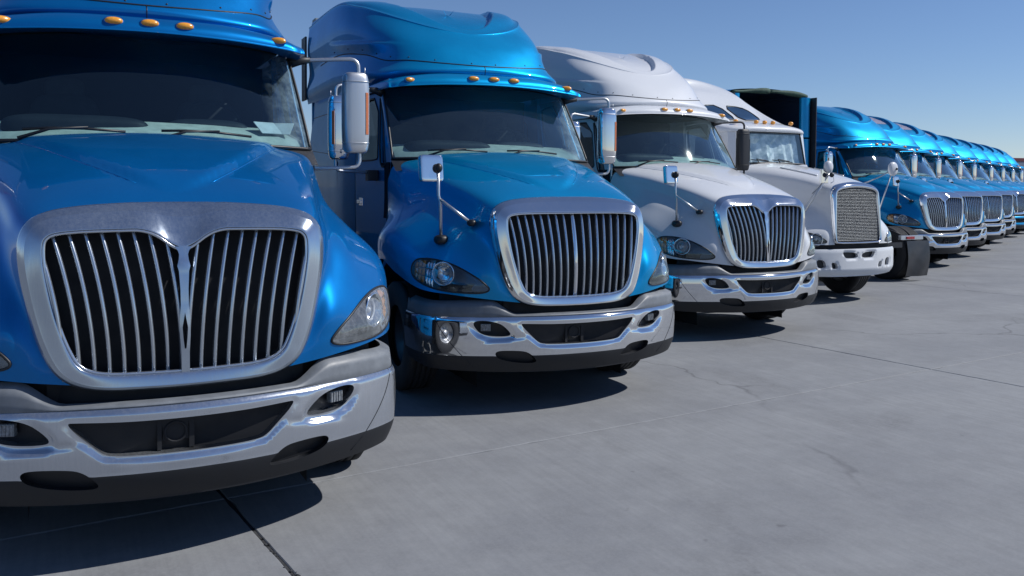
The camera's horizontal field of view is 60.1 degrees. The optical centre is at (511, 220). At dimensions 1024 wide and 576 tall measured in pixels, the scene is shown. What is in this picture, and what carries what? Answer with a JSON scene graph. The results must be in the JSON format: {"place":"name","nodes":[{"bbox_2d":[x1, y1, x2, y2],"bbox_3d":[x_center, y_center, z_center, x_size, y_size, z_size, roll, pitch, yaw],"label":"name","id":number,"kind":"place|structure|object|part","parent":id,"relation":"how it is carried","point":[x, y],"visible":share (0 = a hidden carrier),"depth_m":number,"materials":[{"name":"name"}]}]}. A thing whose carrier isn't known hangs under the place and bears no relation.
{"place":"outdoors","nodes":[
{"label":"outdoors","id":0,"kind":"place"},
{"bbox_2d":[0,230,1023,575],"bbox_3d":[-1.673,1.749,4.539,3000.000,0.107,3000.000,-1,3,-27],"label":"ground","id":1,"kind":"structure","parent":0,"point":[874,426],"depth_m":5.80,"materials":[{"name":"concrete"}]},
{"bbox_2d":[0,0,395,518],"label":"semi truck","id":2,"kind":"object","parent":1,"relation":"on","point":[194,296],"visible":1,"depth_m":4.71,"materials":[{"name":"blue paint"}]},
{"bbox_3d":[-1.769,-0.345,7.076,0.166,1.815,1.085,-1,3,-27],"label":"door","id":3,"kind":"part","parent":2,"relation":"part of","materials":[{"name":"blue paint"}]},
{"bbox_2d":[301,1,674,389],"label":"semi truck","id":4,"kind":"object","parent":1,"relation":"on","point":[484,212],"visible":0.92,"depth_m":8.03,"materials":[{"name":"blue paint"}]},
{"bbox_3d":[-1.430,-0.431,9.263,0.166,1.815,1.085,-1,3,-24],"label":"door","id":5,"kind":"part","parent":4,"relation":"part of","materials":[{"name":"blue paint"}]},
{"bbox_3d":[0.549,-0.456,10.142,0.166,1.815,1.085,-1,3,-24],"label":"door","id":6,"kind":"part","parent":4,"relation":"part of","materials":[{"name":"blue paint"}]},
{"bbox_2d":[536,46,818,324],"bbox_3d":[1.181,-0.788,14.849,3.278,4.175,8.928,-1,3,-28],"label":"semi truck","id":7,"kind":"object","parent":1,"relation":"on","point":[729,237],"visible":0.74,"depth_m":11.47,"materials":[{"name":"white paint"}]},
{"bbox_3d":[1.098,-0.555,12.673,0.166,1.815,1.085,-1,3,-28],"label":"door","id":8,"kind":"part","parent":7,"relation":"part of","materials":[{"name":"white paint"}]},
{"bbox_3d":[3.019,-0.585,13.674,0.166,1.815,1.085,-1,3,-28],"label":"door","id":9,"kind":"part","parent":7,"relation":"part of","materials":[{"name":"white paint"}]},
{"bbox_2d":[684,78,897,292],"bbox_3d":[3.762,-0.930,17.975,2.443,4.235,8.360,-1,3,-27],"label":"semi truck","id":10,"kind":"object","parent":1,"relation":"on","point":[847,229],"visible":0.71,"depth_m":14.63,"materials":[{"name":"white paint"}]},
{"bbox_2d":[727,88,929,280],"bbox_3d":[5.468,-1.029,21.401,3.278,4.175,8.964,-1,3,-27],"label":"semi truck","id":11,"kind":"object","parent":1,"relation":"on","point":[911,252],"visible":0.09,"depth_m":20.77,"materials":[{"name":"blue paint"}]},
{"bbox_2d":[816,106,967,261],"bbox_3d":[8.227,-1.144,24.620,3.278,4.175,8.928,-1,3,-27],"label":"semi truck","id":12,"kind":"object","parent":1,"relation":"on","point":[850,143],"visible":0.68,"depth_m":21.84,"materials":[{"name":"blue paint"}]},
{"bbox_3d":[8.121,-0.911,22.445,0.166,1.815,1.085,-1,3,-27],"label":"door","id":13,"kind":"part","parent":12,"relation":"part of","materials":[{"name":"blue paint"}]},
{"bbox_3d":[10.038,-0.940,23.421,0.129,1.815,1.092,-1,3,-23],"label":"door","id":14,"kind":"part","parent":12,"relation":"part of","materials":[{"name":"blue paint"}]},
{"bbox_2d":[868,116,986,253],"bbox_3d":[10.321,-1.256,27.628,3.278,4.179,8.928,-1,3,-26],"label":"semi truck","id":15,"kind":"object","parent":1,"relation":"on","point":[975,226],"visible":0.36,"depth_m":24.77,"materials":[{"name":"blue paint"}]},
{"bbox_3d":[12.116,-1.049,26.405,0.129,1.815,1.092,-1,2,-22],"label":"door","id":16,"kind":"part","parent":15,"relation":"part of","materials":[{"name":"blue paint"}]},
{"bbox_2d":[893,122,1005,247],"bbox_3d":[12.261,-1.349,30.210,3.278,4.179,8.928,-1,3,-27],"label":"semi truck","id":17,"kind":"object","parent":1,"relation":"on","point":[993,212],"visible":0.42,"depth_m":27.22,"materials":[{"name":"blue paint"}]},
{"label":"door","id":18,"kind":"part","parent":17,"relation":"part of","materials":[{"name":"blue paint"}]},
{"bbox_2d":[923,130,1015,240],"bbox_3d":[14.544,-1.477,33.676,3.278,4.179,8.928,-1,3,-27],"label":"semi truck","id":19,"kind":"object","parent":1,"relation":"on","point":[971,176],"visible":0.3,"depth_m":31.27,"materials":[{"name":"blue paint"}]},
{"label":"door","id":20,"kind":"part","parent":19,"relation":"part of","materials":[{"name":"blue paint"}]},
{"bbox_2d":[939,135,1023,234],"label":"semi truck","id":21,"kind":"object","parent":1,"relation":"on","point":[961,149],"visible":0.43,"depth_m":35.30,"materials":[{"name":"blue paint"}]},
{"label":"door","id":22,"kind":"part","parent":21,"relation":"part of","materials":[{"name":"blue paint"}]},
{"bbox_2d":[954,138,1023,231],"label":"semi truck","id":23,"kind":"object","parent":1,"relation":"on","point":[981,155],"visible":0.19,"depth_m":38.17,"materials":[{"name":"blue paint"}]},
{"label":"door","id":24,"kind":"part","parent":23,"relation":"part of","materials":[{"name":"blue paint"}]},
{"bbox_2d":[970,142,1023,187],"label":"semi truck","id":25,"kind":"object","parent":1,"relation":"on","point":[991,156],"visible":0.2,"depth_m":40.91,"materials":[{"name":"blue paint"}]},
{"bbox_2d":[980,144,1023,184],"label":"semi truck","id":26,"kind":"object","parent":1,"relation":"on","point":[1003,159],"visible":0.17,"depth_m":42.99,"materials":[{"name":"blue paint"}]},
{"bbox_2d":[992,147,1023,181],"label":"semi truck","id":27,"kind":"object","parent":1,"relation":"on","point":[1010,159],"visible":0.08,"depth_m":45.91,"materials":[{"name":"blue paint"}]},
{"bbox_2d":[1014,158,1023,172],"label":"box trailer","id":28,"kind":"object","parent":1,"relation":"on","point":[1020,161],"depth_m":61.73,"materials":[{"name":"metal"}]},
{"bbox_2d":[271,0,1023,157],"label":"sky","id":29,"kind":"structure","parent":0,"point":[950,68],"materials":[{"name":"blue"}]}
]}

